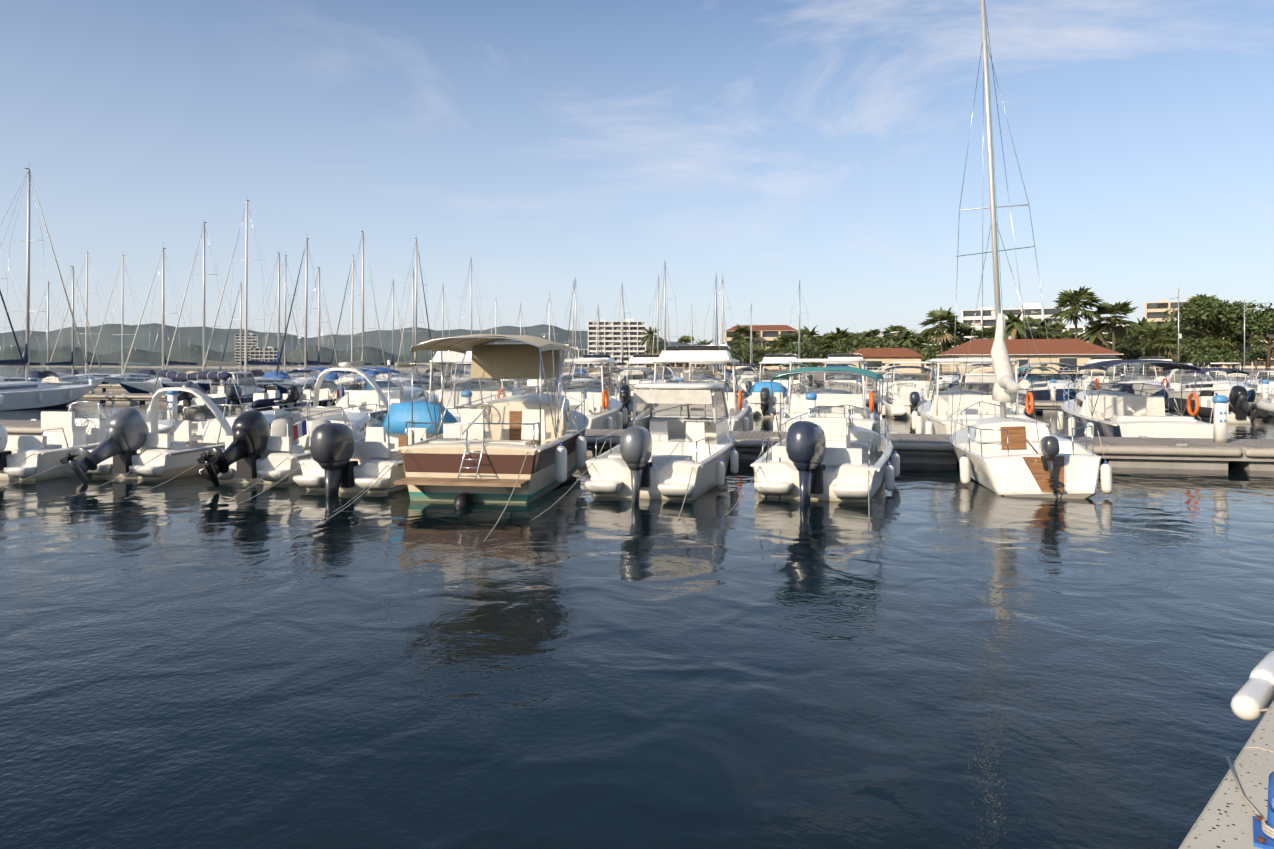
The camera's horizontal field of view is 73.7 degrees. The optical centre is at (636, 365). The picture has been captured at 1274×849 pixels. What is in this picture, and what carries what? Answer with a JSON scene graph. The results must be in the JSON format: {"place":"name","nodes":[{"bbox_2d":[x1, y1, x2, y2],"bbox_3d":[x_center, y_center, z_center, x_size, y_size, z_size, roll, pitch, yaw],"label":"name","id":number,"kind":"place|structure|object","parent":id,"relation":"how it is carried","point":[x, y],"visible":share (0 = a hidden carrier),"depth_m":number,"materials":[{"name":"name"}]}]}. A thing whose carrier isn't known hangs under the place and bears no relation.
{"place":"outdoors","nodes":[
{"label":"outdoors","id":0,"kind":"place"},
{"bbox_2d":[235,333,257,365],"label":"apartment building","id":1,"kind":"structure","parent":0,"point":[254,338],"depth_m":915.70,"materials":[{"name":"grey"}]},
{"bbox_2d":[250,347,277,361],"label":"building","id":2,"kind":"structure","parent":0,"point":[269,351],"depth_m":896.49,"materials":[{"name":"grey"}]},
{"bbox_2d":[0,323,721,365],"bbox_3d":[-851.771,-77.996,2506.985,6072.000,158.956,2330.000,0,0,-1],"label":"hills","id":3,"kind":"structure","parent":0,"point":[183,349],"depth_m":2867.09,"materials":[{"name":"plant"}]},
{"bbox_2d":[588,319,645,367],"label":"hotel building","id":4,"kind":"structure","parent":0,"point":[610,339],"depth_m":474.87,"materials":[{"name":"grey"}]},
{"bbox_2d":[0,367,1273,848],"bbox_3d":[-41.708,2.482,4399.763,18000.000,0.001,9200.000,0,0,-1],"label":"water","id":5,"kind":"structure","parent":0,"point":[926,655],"depth_m":7.09,"materials":[{"name":"blue liquid"}]},
{"bbox_2d":[0,243,75,385],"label":"sailboat","id":6,"kind":"object","parent":5,"relation":"on","point":[36,375],"visible":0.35,"depth_m":70.45,"materials":[{"name":"white glass"}]},
{"bbox_2d":[0,168,94,410],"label":"sailboat","id":7,"kind":"object","parent":5,"relation":"on","point":[23,395],"visible":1,"depth_m":49.05,"materials":[{"name":"white plastic"}]},
{"bbox_2d":[16,282,84,380],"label":"sailboat","id":8,"kind":"object","parent":5,"relation":"on","point":[69,371],"visible":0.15,"depth_m":96.30,"materials":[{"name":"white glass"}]},
{"bbox_2d":[32,266,103,388],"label":"sailboat","id":9,"kind":"object","parent":5,"relation":"on","point":[79,380],"visible":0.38,"depth_m":77.88,"materials":[{"name":"white glass"}]},
{"bbox_2d":[0,401,174,480],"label":"motorboat","id":10,"kind":"object","parent":5,"relation":"on","point":[22,457],"visible":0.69,"depth_m":18.89,"materials":[{"name":"white plastic"}]},
{"bbox_2d":[48,252,132,377],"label":"sailboat","id":11,"kind":"object","parent":5,"relation":"on","point":[97,363],"visible":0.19,"depth_m":95.28,"materials":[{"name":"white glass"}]},
{"bbox_2d":[87,255,159,383],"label":"sailboat","id":12,"kind":"object","parent":5,"relation":"on","point":[115,379],"visible":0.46,"depth_m":94.31,"materials":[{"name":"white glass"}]},
{"bbox_2d":[0,369,310,495],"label":"motorboat","id":13,"kind":"object","parent":5,"relation":"on","point":[129,446],"visible":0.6,"depth_m":18.80,"materials":[{"name":"grey"}]},
{"bbox_2d":[119,248,208,393],"bbox_3d":[-35.848,-3.217,65.451,3.620,12.199,9.948,0,0,13],"label":"sailboat","id":14,"kind":"object","parent":5,"relation":"on","point":[146,387],"visible":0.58,"depth_m":64.00,"materials":[{"name":"white plastic"}]},
{"bbox_2d":[162,222,261,393],"bbox_3d":[-32.392,-4.137,64.795,3.803,14.040,10.510,0,0,11],"label":"sailboat","id":15,"kind":"object","parent":5,"relation":"on","point":[180,383],"visible":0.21,"depth_m":63.82,"materials":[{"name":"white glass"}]},
{"bbox_2d":[177,371,264,409],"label":"boat","id":16,"kind":"object","parent":5,"relation":"on","point":[216,395],"visible":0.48,"depth_m":49.42,"materials":[{"name":"grey"}]},
{"bbox_2d":[218,283,266,373],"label":"sailboat","id":17,"kind":"object","parent":5,"relation":"on","point":[241,328],"visible":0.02,"depth_m":91.39,"materials":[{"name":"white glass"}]},
{"bbox_2d":[124,404,381,501],"bbox_3d":[-8.008,1.875,18.654,2.628,1.855,9.741,0,0,9],"label":"boat","id":18,"kind":"object","parent":5,"relation":"on","point":[255,451],"visible":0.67,"depth_m":17.80,"materials":[{"name":"grey"}]},
{"bbox_2d":[198,200,312,393],"bbox_3d":[-28.851,-4.889,64.188,4.244,15.544,11.856,0,0,13],"label":"sailboat","id":19,"kind":"object","parent":5,"relation":"on","point":[268,378],"visible":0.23,"depth_m":63.14,"materials":[{"name":"white plastic"}]},
{"bbox_2d":[220,385,302,410],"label":"boat","id":20,"kind":"object","parent":5,"relation":"on","point":[267,399],"visible":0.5,"depth_m":46.30,"materials":[{"name":"white plastic"}]},
{"bbox_2d":[241,254,307,382],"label":"sailboat","id":21,"kind":"object","parent":5,"relation":"on","point":[256,373],"visible":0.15,"depth_m":73.74,"materials":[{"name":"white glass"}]},
{"bbox_2d":[259,255,314,378],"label":"sailboat","id":22,"kind":"object","parent":5,"relation":"on","point":[286,363],"visible":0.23,"depth_m":90.33,"materials":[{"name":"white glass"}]},
{"bbox_2d":[273,238,340,393],"bbox_3d":[-24.073,-3.402,63.000,3.366,12.570,9.175,1,0,12],"label":"sailboat","id":23,"kind":"object","parent":5,"relation":"on","point":[331,377],"visible":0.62,"depth_m":62.13,"materials":[{"name":"white glass"}]},
{"bbox_2d":[272,367,343,409],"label":"boat","id":24,"kind":"object","parent":5,"relation":"on","point":[327,393],"visible":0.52,"depth_m":46.10,"materials":[{"name":"grey"}]},
{"bbox_2d":[289,267,340,382],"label":"sailboat","id":25,"kind":"object","parent":5,"relation":"on","point":[318,331],"visible":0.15,"depth_m":72.97,"materials":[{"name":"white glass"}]},
{"bbox_2d":[235,360,463,511],"bbox_3d":[-5.440,1.581,17.702,2.678,3.366,9.384,0,0,13],"label":"motorboat","id":26,"kind":"object","parent":5,"relation":"on","point":[341,459],"visible":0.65,"depth_m":16.60,"materials":[{"name":"grey"}]},
{"bbox_2d":[312,231,386,384],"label":"sailboat","id":27,"kind":"object","parent":5,"relation":"on","point":[355,363],"visible":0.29,"depth_m":72.14,"materials":[{"name":"white glass"}]},
{"bbox_2d":[330,256,390,378],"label":"sailboat","id":28,"kind":"object","parent":5,"relation":"on","point":[371,373],"visible":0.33,"depth_m":88.77,"materials":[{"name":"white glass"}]},
{"bbox_2d":[307,362,437,414],"bbox_3d":[-9.869,1.409,32.283,3.605,3.046,8.905,0,0,14],"label":"boat","id":29,"kind":"object","parent":5,"relation":"on","point":[369,390],"visible":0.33,"depth_m":31.59,"materials":[{"name":"white plastic"}]},
{"bbox_2d":[374,280,408,378],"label":"sailboat","id":30,"kind":"object","parent":5,"relation":"on","point":[383,364],"visible":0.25,"depth_m":98.69,"materials":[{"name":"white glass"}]},
{"bbox_2d":[371,238,432,379],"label":"sailboat","id":31,"kind":"object","parent":5,"relation":"on","point":[415,354],"visible":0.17,"depth_m":71.18,"materials":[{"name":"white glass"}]},
{"bbox_2d":[382,363,435,388],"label":"boat","id":32,"kind":"object","parent":5,"relation":"on","point":[405,377],"visible":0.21,"depth_m":58.39,"materials":[{"name":"white plastic"}]},
{"bbox_2d":[394,269,430,377],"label":"sailboat","id":33,"kind":"object","parent":5,"relation":"on","point":[413,323],"visible":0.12,"depth_m":87.40,"materials":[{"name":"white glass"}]},
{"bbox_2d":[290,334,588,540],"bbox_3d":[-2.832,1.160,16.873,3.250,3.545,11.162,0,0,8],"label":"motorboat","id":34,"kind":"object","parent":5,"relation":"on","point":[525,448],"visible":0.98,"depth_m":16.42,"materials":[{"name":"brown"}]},
{"bbox_2d":[429,346,535,416],"bbox_3d":[-5.739,1.105,31.532,3.941,3.656,9.620,0,0,12],"label":"boat","id":35,"kind":"object","parent":5,"relation":"on","point":[437,370],"visible":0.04,"depth_m":30.88,"materials":[{"name":"white plastic"}]},
{"bbox_2d":[94,383,875,394],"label":"pontoon","id":36,"kind":"object","parent":5,"relation":"on","point":[109,386],"visible":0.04,"depth_m":84.32,"materials":[{"name":"grey wood"}]},
{"bbox_2d":[561,280,586,380],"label":"sailboat","id":37,"kind":"object","parent":5,"relation":"on","point":[573,365],"visible":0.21,"depth_m":109.91,"materials":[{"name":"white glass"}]},
{"bbox_2d":[536,359,627,428],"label":"boat","id":38,"kind":"object","parent":5,"relation":"on","point":[602,408],"visible":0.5,"depth_m":29.61,"materials":[{"name":"white plastic"}]},
{"bbox_2d":[563,354,617,395],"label":"boat","id":39,"kind":"object","parent":5,"relation":"on","point":[582,377],"visible":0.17,"depth_m":57.15,"materials":[{"name":"white plastic"}]},
{"bbox_2d":[610,367,653,415],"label":"boat","id":40,"kind":"object","parent":5,"relation":"on","point":[626,394],"visible":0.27,"depth_m":41.79,"materials":[{"name":"grey"}]},
{"bbox_2d":[532,380,738,520],"bbox_3d":[0.356,1.685,16.762,2.778,2.700,10.020,0,0,15],"label":"pilothouse boat","id":41,"kind":"object","parent":5,"relation":"on","point":[650,456],"visible":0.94,"depth_m":17.41,"materials":[{"name":"grey"}]},
{"bbox_2d":[0,419,1273,470],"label":"pontoon","id":42,"kind":"object","parent":5,"relation":"on","point":[1179,453],"visible":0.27,"depth_m":21.21,"materials":[{"name":"grey wood"}]},
{"bbox_2d":[167,390,177,419],"bbox_3d":[-14.850,1.343,27.146,0.300,1.180,0.305,0,0,11],"label":"dock pedestal","id":43,"kind":"object","parent":42,"relation":"on","point":[172,395],"visible":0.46,"depth_m":27.05,"materials":[{"name":"plastic"}]},
{"bbox_2d":[1212,395,1227,442],"bbox_3d":[14.553,1.343,21.188,0.300,1.180,0.305,0,0,11],"label":"dock pedestal","id":44,"kind":"object","parent":42,"relation":"on","point":[1220,420],"visible":1,"depth_m":21.08,"materials":[{"name":"plastic"}]},
{"bbox_2d":[617,354,672,395],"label":"boat","id":45,"kind":"object","parent":5,"relation":"on","point":[640,359],"visible":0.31,"depth_m":55.36,"materials":[{"name":"white plastic"}]},
{"bbox_2d":[646,261,680,380],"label":"sailboat","id":46,"kind":"object","parent":5,"relation":"on","point":[665,293],"visible":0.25,"depth_m":92.33,"materials":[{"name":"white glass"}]},
{"bbox_2d":[73,393,1269,414],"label":"pontoon","id":47,"kind":"object","parent":5,"relation":"on","point":[1045,405],"depth_m":54.76,"materials":[{"name":"grey wood"}]},
{"bbox_2d":[631,345,752,430],"bbox_3d":[2.225,1.105,30.561,3.935,3.656,10.686,0,0,10],"label":"boat","id":48,"kind":"object","parent":5,"relation":"on","point":[740,412],"visible":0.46,"depth_m":28.89,"materials":[{"name":"white plastic"}]},
{"bbox_2d":[688,363,729,381],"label":"boat","id":49,"kind":"object","parent":5,"relation":"on","point":[703,377],"visible":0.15,"depth_m":54.90,"materials":[{"name":"white plastic"}]},
{"bbox_2d":[729,363,759,386],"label":"boat","id":50,"kind":"object","parent":5,"relation":"on","point":[749,374],"visible":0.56,"depth_m":78.55,"materials":[{"name":"white plastic"}]},
{"bbox_2d":[737,367,767,397],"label":"boat","id":51,"kind":"object","parent":5,"relation":"on","point":[746,382],"visible":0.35,"depth_m":67.97,"materials":[{"name":"grey"}]},
{"bbox_2d":[742,381,790,416],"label":"boat","id":52,"kind":"object","parent":5,"relation":"on","point":[759,399],"visible":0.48,"depth_m":40.86,"materials":[{"name":"grey"}]},
{"bbox_2d":[759,354,804,395],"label":"boat","id":53,"kind":"object","parent":5,"relation":"on","point":[775,358],"visible":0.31,"depth_m":53.78,"materials":[{"name":"white plastic"}]},
{"bbox_2d":[725,367,899,522],"bbox_3d":[3.681,1.613,16.867,2.828,3.148,9.788,0,0,19],"label":"motorboat","id":54,"kind":"object","parent":5,"relation":"on","point":[807,460],"visible":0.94,"depth_m":15.81,"materials":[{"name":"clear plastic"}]},
{"bbox_2d":[773,359,880,432],"bbox_3d":[6.341,1.363,28.411,3.412,3.140,8.440,0,0,13],"label":"boat","id":55,"kind":"object","parent":5,"relation":"on","point":[831,393],"visible":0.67,"depth_m":27.76,"materials":[{"name":"white plastic"}]},
{"bbox_2d":[820,354,873,398],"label":"boat","id":56,"kind":"object","parent":5,"relation":"on","point":[851,378],"visible":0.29,"depth_m":53.47,"materials":[{"name":"white plastic"}]},
{"bbox_2d":[878,366,930,417],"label":"boat","id":57,"kind":"object","parent":5,"relation":"on","point":[903,402],"visible":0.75,"depth_m":40.02,"materials":[{"name":"white plastic"}]},
{"bbox_2d":[886,362,936,399],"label":"boat","id":58,"kind":"object","parent":5,"relation":"on","point":[920,381],"visible":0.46,"depth_m":51.53,"materials":[{"name":"white plastic"}]},
{"bbox_2d":[912,358,1048,433],"bbox_3d":[10.736,1.363,27.487,3.439,3.140,8.249,0,0,10],"label":"boat","id":59,"kind":"object","parent":5,"relation":"on","point":[935,413],"visible":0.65,"depth_m":26.91,"materials":[{"name":"white plastic"}]},
{"bbox_2d":[960,372,1024,414],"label":"boat","id":60,"kind":"object","parent":5,"relation":"on","point":[979,377],"visible":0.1,"depth_m":40.50,"materials":[{"name":"grey"}]},
{"bbox_2d":[949,0,1112,498],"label":"sailboat","id":61,"kind":"object","parent":5,"relation":"on","point":[1002,454],"visible":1,"depth_m":18.46,"materials":[{"name":"white plastic"}]},
{"bbox_2d":[1018,362,1083,400],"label":"boat","id":62,"kind":"object","parent":5,"relation":"on","point":[1039,386],"visible":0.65,"depth_m":49.40,"materials":[{"name":"white plastic"}]},
{"bbox_2d":[1075,357,1124,382],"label":"boat","id":63,"kind":"object","parent":5,"relation":"on","point":[1120,369],"visible":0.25,"depth_m":72.89,"materials":[{"name":"white plastic"}]},
{"bbox_2d":[1095,363,1171,400],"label":"boat","id":64,"kind":"object","parent":5,"relation":"on","point":[1145,378],"visible":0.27,"depth_m":49.47,"materials":[{"name":"white plastic"}]},
{"bbox_2d":[1057,359,1218,437],"bbox_3d":[15.338,1.381,26.994,3.298,3.103,8.972,0,0,12],"label":"boat","id":65,"kind":"object","parent":5,"relation":"on","point":[1120,409],"visible":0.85,"depth_m":25.59,"materials":[{"name":"white plastic"}]},
{"bbox_2d":[1132,357,1180,388],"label":"boat","id":66,"kind":"object","parent":5,"relation":"on","point":[1138,369],"visible":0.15,"depth_m":72.49,"materials":[{"name":"white plastic"}]},
{"bbox_2d":[1152,361,1257,401],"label":"boat","id":67,"kind":"object","parent":5,"relation":"on","point":[1219,384],"visible":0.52,"depth_m":48.76,"materials":[{"name":"white plastic"}]},
{"bbox_2d":[1164,368,1267,423],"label":"rib boat","id":68,"kind":"object","parent":5,"relation":"on","point":[1240,410],"visible":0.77,"depth_m":36.91,"materials":[{"name":"white plastic"}]},
{"bbox_2d":[1230,374,1273,401],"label":"boat","id":69,"kind":"object","parent":5,"relation":"on","point":[1258,386],"visible":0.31,"depth_m":49.09,"materials":[{"name":"white plastic"}]},
{"bbox_2d":[0,0,1273,344],"label":"sky","id":70,"kind":"structure","parent":0,"point":[765,147],"materials":[{"name":"blue"}]},
{"bbox_2d":[29,366,1273,379],"bbox_3d":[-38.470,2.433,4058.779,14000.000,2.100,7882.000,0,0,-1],"label":"shore land","id":71,"kind":"structure","parent":0,"point":[820,375],"depth_m":267.17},
{"bbox_2d":[636,327,663,369],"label":"palm","id":72,"kind":"object","parent":71,"relation":"on","point":[650,335],"visible":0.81,"depth_m":239.51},
{"bbox_2d":[728,323,759,369],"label":"tree","id":73,"kind":"object","parent":71,"relation":"on","point":[743,336],"visible":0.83,"depth_m":252.70,"materials":[{"name":"plant"}]},
{"bbox_2d":[740,343,769,368],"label":"tree","id":74,"kind":"object","parent":71,"relation":"on","point":[762,351],"visible":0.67,"depth_m":192.99,"materials":[{"name":"plant"}]},
{"bbox_2d":[724,325,798,369],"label":"cream building","id":75,"kind":"structure","parent":71,"relation":"on","point":[769,333],"depth_m":256.62,"materials":[{"name":"grey"}]},
{"bbox_2d":[774,332,802,370],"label":"tree","id":76,"kind":"object","parent":71,"relation":"on","point":[784,338],"visible":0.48,"depth_m":185.86,"materials":[{"name":"plant"}]},
{"bbox_2d":[785,338,821,366],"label":"tree","id":77,"kind":"object","parent":71,"relation":"on","point":[803,348],"visible":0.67,"depth_m":167.65,"materials":[{"name":"green plant"}]},
{"bbox_2d":[815,332,851,365],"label":"tree","id":78,"kind":"object","parent":71,"relation":"on","point":[829,346],"visible":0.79,"depth_m":185.94,"materials":[{"name":"plant"}]},
{"bbox_2d":[833,333,900,353],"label":"tree","id":79,"kind":"object","parent":71,"relation":"on","point":[856,342],"visible":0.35,"depth_m":169.00,"materials":[{"name":"green plant"}]},
{"bbox_2d":[848,348,924,372],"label":"building","id":80,"kind":"structure","parent":71,"relation":"on","point":[871,356],"depth_m":147.62,"materials":[{"name":"orange"}]},
{"bbox_2d":[879,325,908,343],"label":"tree","id":81,"kind":"object","parent":71,"relation":"on","point":[895,337],"visible":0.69,"depth_m":247.29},
{"bbox_2d":[918,307,967,371],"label":"palm","id":82,"kind":"object","parent":71,"relation":"on","point":[940,334],"visible":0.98,"depth_m":164.37,"materials":[{"name":"plant"}]},
{"bbox_2d":[940,322,978,348],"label":"palm","id":83,"kind":"object","parent":71,"relation":"on","point":[967,332],"visible":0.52,"depth_m":169.21,"materials":[{"name":"plant"}]},
{"bbox_2d":[961,303,1064,340],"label":"apartment building","id":84,"kind":"structure","parent":71,"relation":"on","point":[1035,311],"depth_m":237.87,"materials":[{"name":"grey"}]},
{"bbox_2d":[992,309,1036,338],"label":"palm","id":85,"kind":"object","parent":71,"relation":"on","point":[1014,324],"visible":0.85,"depth_m":159.66,"materials":[{"name":"plant"}]},
{"bbox_2d":[936,339,1123,373],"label":"building","id":86,"kind":"structure","parent":71,"relation":"on","point":[1075,352],"depth_m":137.22,"materials":[{"name":"orange"}]},
{"bbox_2d":[1016,314,1056,338],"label":"tree","id":87,"kind":"object","parent":71,"relation":"on","point":[1039,332],"visible":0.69,"depth_m":164.39,"materials":[{"name":"plant"}]},
{"bbox_2d":[1048,286,1108,338],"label":"palm","id":88,"kind":"object","parent":71,"relation":"on","point":[1074,298],"visible":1,"depth_m":149.50,"materials":[{"name":"plant"}]},
{"bbox_2d":[1078,321,1111,349],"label":"palm","id":89,"kind":"object","parent":71,"relation":"on","point":[1099,339],"visible":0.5,"depth_m":170.40,"materials":[{"name":"plant"}]},
{"bbox_2d":[1085,299,1145,350],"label":"palm","id":90,"kind":"object","parent":71,"relation":"on","point":[1123,308],"visible":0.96,"depth_m":150.34,"materials":[{"name":"plant"}]},
{"bbox_2d":[1111,334,1148,371],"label":"tree","id":91,"kind":"object","parent":71,"relation":"on","point":[1131,353],"visible":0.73,"depth_m":165.72,"materials":[{"name":"green plant"}]},
{"bbox_2d":[1120,317,1164,371],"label":"palm","id":92,"kind":"object","parent":71,"relation":"on","point":[1143,323],"visible":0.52,"depth_m":160.17,"materials":[{"name":"plant"}]},
{"bbox_2d":[1135,321,1183,371],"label":"palm","id":93,"kind":"object","parent":71,"relation":"on","point":[1161,331],"visible":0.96,"depth_m":150.06,"materials":[{"name":"plant"}]},
{"bbox_2d":[1145,297,1215,369],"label":"apartment building","id":94,"kind":"structure","parent":71,"relation":"on","point":[1154,310],"depth_m":255.36,"materials":[{"name":"grey"}]},
{"bbox_2d":[1166,334,1216,371],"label":"tree","id":95,"kind":"object","parent":71,"relation":"on","point":[1198,348],"visible":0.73,"depth_m":177.36,"materials":[{"name":"green plant"}]},
{"bbox_2d":[1160,300,1273,366],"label":"pine","id":96,"kind":"object","parent":71,"relation":"on","point":[1212,314],"visible":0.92,"depth_m":183.91,"materials":[{"name":"plant"}]},
{"bbox_2d":[1188,348,1248,366],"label":"shrub","id":97,"kind":"object","parent":71,"relation":"on","point":[1219,357],"visible":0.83,"depth_m":165.86,"materials":[{"name":"green plant"}]},
{"bbox_2d":[1209,322,1252,368],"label":"tree","id":98,"kind":"object","parent":71,"relation":"on","point":[1239,339],"visible":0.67,"depth_m":185.35,"materials":[{"name":"plant"}]},
{"bbox_2d":[1220,333,1273,368],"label":"apartment building","id":99,"kind":"structure","parent":71,"relation":"on","point":[1261,363],"depth_m":332.36,"materials":[{"name":"grey"}]},
{"bbox_2d":[1224,308,1273,370],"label":"pine","id":100,"kind":"object","parent":71,"relation":"on","point":[1263,322],"visible":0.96,"depth_m":175.56,"materials":[{"name":"plant"}]},
{"bbox_2d":[1246,341,1273,370],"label":"tree","id":101,"kind":"object","parent":71,"relation":"on","point":[1257,354],"visible":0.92,"depth_m":203.38,"materials":[{"name":"green plant"}]},
{"bbox_2d":[1178,701,1273,848],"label":"quay","id":102,"kind":"structure","parent":0,"point":[1224,820],"depth_m":3.18,"materials":[{"name":"concrete"}]},
{"bbox_2d":[1225,756,1273,848],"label":"mooring bollard","id":103,"kind":"object","parent":102,"relation":"on","point":[1263,832],"visible":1,"depth_m":2.94,"materials":[{"name":"metal"}]},
{"bbox_2d":[1230,651,1273,720],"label":"quay fenders","id":104,"kind":"object","parent":102,"relation":"on","point":[1252,699],"visible":1,"depth_m":4.30,"materials":[{"name":"plastic"}]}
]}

